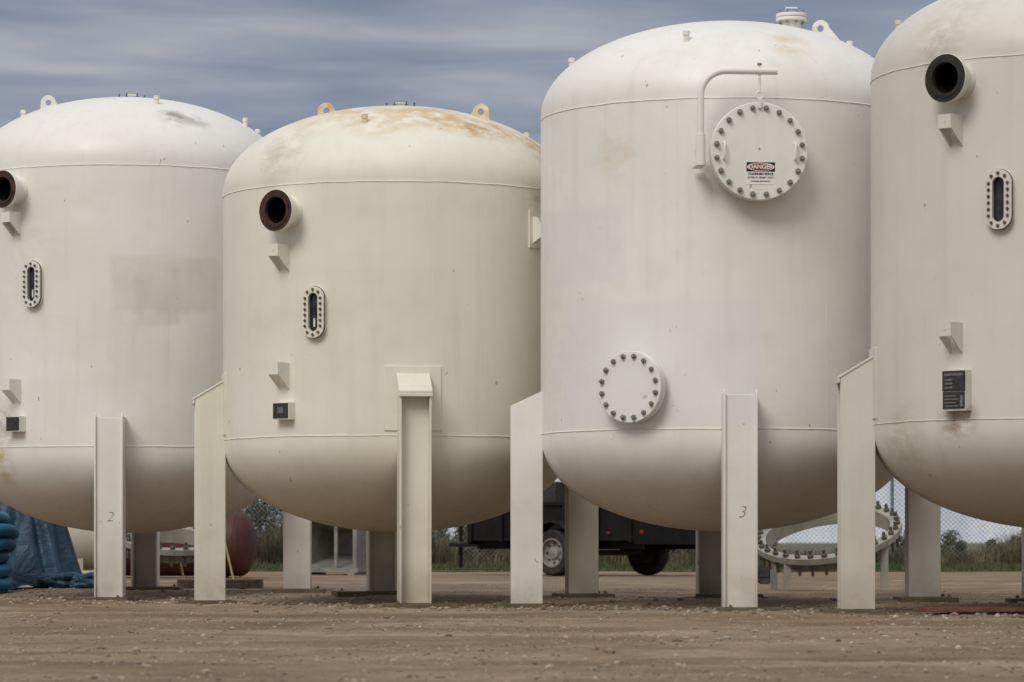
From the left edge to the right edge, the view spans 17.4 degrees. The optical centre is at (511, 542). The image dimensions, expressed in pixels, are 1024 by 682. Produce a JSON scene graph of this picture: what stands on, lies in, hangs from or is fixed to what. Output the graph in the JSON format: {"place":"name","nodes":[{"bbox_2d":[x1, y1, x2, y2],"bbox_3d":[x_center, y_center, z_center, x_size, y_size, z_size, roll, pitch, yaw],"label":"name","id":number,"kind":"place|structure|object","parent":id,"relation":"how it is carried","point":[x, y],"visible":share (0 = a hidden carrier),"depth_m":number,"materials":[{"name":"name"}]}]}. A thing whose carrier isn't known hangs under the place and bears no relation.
{"place":"outdoors","nodes":[
{"label":"outdoors","id":0,"kind":"place"},
{"bbox_2d":[0,0,1021,542],"label":"sky","id":1,"kind":"structure","parent":0,"point":[272,64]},
{"bbox_2d":[0,571,1023,681],"bbox_3d":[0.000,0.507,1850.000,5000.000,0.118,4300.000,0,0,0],"label":"ground","id":2,"kind":"structure","parent":0,"point":[750,652],"depth_m":19.13,"materials":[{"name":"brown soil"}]},
{"bbox_2d":[0,511,19,591],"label":"blue hose stack","id":3,"kind":"object","parent":2,"relation":"on","point":[9,533],"visible":1,"depth_m":33.66,"materials":[{"name":"plastic"}]},
{"bbox_2d":[0,501,93,588],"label":"tarpaulin pile","id":4,"kind":"object","parent":2,"relation":"on","point":[42,554],"visible":0.6,"depth_m":34.56,"materials":[{"name":"blue plastic"}]},
{"bbox_2d":[68,527,93,573],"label":"horizontal tank","id":5,"kind":"object","parent":2,"relation":"on","point":[83,542],"visible":0.01,"depth_m":41.31,"materials":[{"name":"white metal"}]},
{"bbox_2d":[126,526,193,566],"bbox_3d":[-3.716,0.128,36.501,1.101,0.777,1.083,0,0,0],"label":"bolted flange ring","id":6,"kind":"object","parent":2,"relation":"on","point":[172,554],"visible":0.2,"depth_m":36.17,"materials":[{"name":"grey paint"}]},
{"bbox_2d":[0,93,325,600],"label":"storage tank","id":7,"kind":"object","parent":2,"relation":"on","point":[111,288],"visible":0.84,"depth_m":30.68,"materials":[{"name":"white metal"}]},
{"bbox_2d":[126,511,256,576],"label":"horizontal tank","id":8,"kind":"object","parent":2,"relation":"on","point":[241,541],"visible":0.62,"depth_m":44.10,"materials":[{"name":"red metal"}]},
{"bbox_2d":[180,545,233,578],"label":"marker stakes","id":9,"kind":"object","parent":2,"relation":"on","point":[229,562],"visible":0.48,"depth_m":36.21,"materials":[{"name":"beige wood"}]},
{"bbox_2d":[177,579,262,587],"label":"beams","id":10,"kind":"structure","parent":2,"relation":"on","point":[236,583],"depth_m":34.76,"materials":[{"name":"brown wood"}]},
{"bbox_2d":[312,521,365,574],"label":"steel duct","id":11,"kind":"object","parent":2,"relation":"on","point":[337,549],"visible":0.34,"depth_m":49.16,"materials":[{"name":"grey metal"}]},
{"bbox_2d":[178,101,614,608],"bbox_3d":[-1.043,-1.634,28.919,3.185,4.352,3.196,0,0,35],"label":"storage tank","id":12,"kind":"object","parent":2,"relation":"on","point":[381,374],"visible":0.91,"depth_m":27.72,"materials":[{"name":"white metal"}]},
{"bbox_2d":[449,482,695,575],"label":"utility trailer","id":13,"kind":"object","parent":2,"relation":"on","point":[646,548],"visible":0.57,"depth_m":47.41,"materials":[{"name":"metal"}]},
{"bbox_2d":[494,7,958,611],"bbox_3d":[1.735,-1.901,27.224,3.233,4.885,3.204,0,0,-42],"label":"storage tank","id":14,"kind":"object","parent":2,"relation":"on","point":[706,263],"visible":0.91,"depth_m":25.99,"materials":[{"name":"white metal"}]},
{"bbox_2d":[758,561,769,583],"bbox_3d":[2.839,0.160,37.480,0.232,0.632,0.100,0,0,0],"label":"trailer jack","id":15,"kind":"object","parent":2,"relation":"on","point":[763,574],"visible":0.51,"depth_m":37.43,"materials":[{"name":"grey metal"}]},
{"bbox_2d":[758,501,901,589],"bbox_3d":[3.162,0.030,33.509,1.470,0.971,1.434,0,0,0],"label":"bolted flange ring","id":16,"kind":"object","parent":2,"relation":"on","point":[888,520],"visible":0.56,"depth_m":33.16,"materials":[{"name":"grey paint"}]},
{"bbox_2d":[820,0,1023,614],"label":"storage tank","id":17,"kind":"object","parent":2,"relation":"on","point":[930,398],"visible":0.98,"depth_m":24.10,"materials":[{"name":"white metal"}]},
{"bbox_2d":[915,606,1023,611],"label":"steel bars","id":18,"kind":"object","parent":2,"relation":"on","point":[976,609],"visible":1,"depth_m":24.89,"materials":[{"name":"metal"}]},
{"bbox_2d":[251,515,1021,570],"bbox_3d":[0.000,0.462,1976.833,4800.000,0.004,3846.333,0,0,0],"label":"grass field","id":19,"kind":"structure","parent":0,"point":[824,546],"depth_m":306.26,"materials":[{"name":"green plant"}]},
{"bbox_2d":[239,498,281,542],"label":"shrub","id":20,"kind":"object","parent":19,"relation":"on","point":[264,505],"visible":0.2,"depth_m":63.09,"materials":[{"name":"green plant"}]},
{"bbox_2d":[432,526,481,556],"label":"shrub","id":21,"kind":"object","parent":19,"relation":"on","point":[465,532],"visible":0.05,"depth_m":64.43,"materials":[{"name":"green plant"}]},
{"bbox_2d":[457,530,506,556],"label":"shrub","id":22,"kind":"object","parent":19,"relation":"on","point":[486,550],"visible":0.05,"depth_m":65.96,"materials":[{"name":"green plant"}]},
{"bbox_2d":[83,559,1021,570],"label":"verge grass","id":23,"kind":"structure","parent":19,"relation":"on","point":[492,566],"depth_m":55.98,"materials":[{"name":"green plant"}]},
{"bbox_2d":[241,477,1021,563],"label":"chain link fence","id":24,"kind":"object","parent":19,"relation":"on","point":[891,494],"visible":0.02,"depth_m":61.60,"materials":[{"name":"metal"}]},
{"bbox_2d":[669,549,695,559],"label":"shrub","id":25,"kind":"object","parent":19,"relation":"on","point":[679,552],"visible":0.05,"depth_m":63.65,"materials":[{"name":"green plant"}]},
{"bbox_2d":[894,529,977,557],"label":"shrub","id":26,"kind":"object","parent":19,"relation":"on","point":[951,540],"visible":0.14,"depth_m":66.09,"materials":[{"name":"green plant"}]},
{"bbox_2d":[986,534,1015,545],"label":"shrub","id":27,"kind":"object","parent":19,"relation":"on","point":[995,540],"visible":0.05,"depth_m":64.95,"materials":[{"name":"green plant"}]}
]}

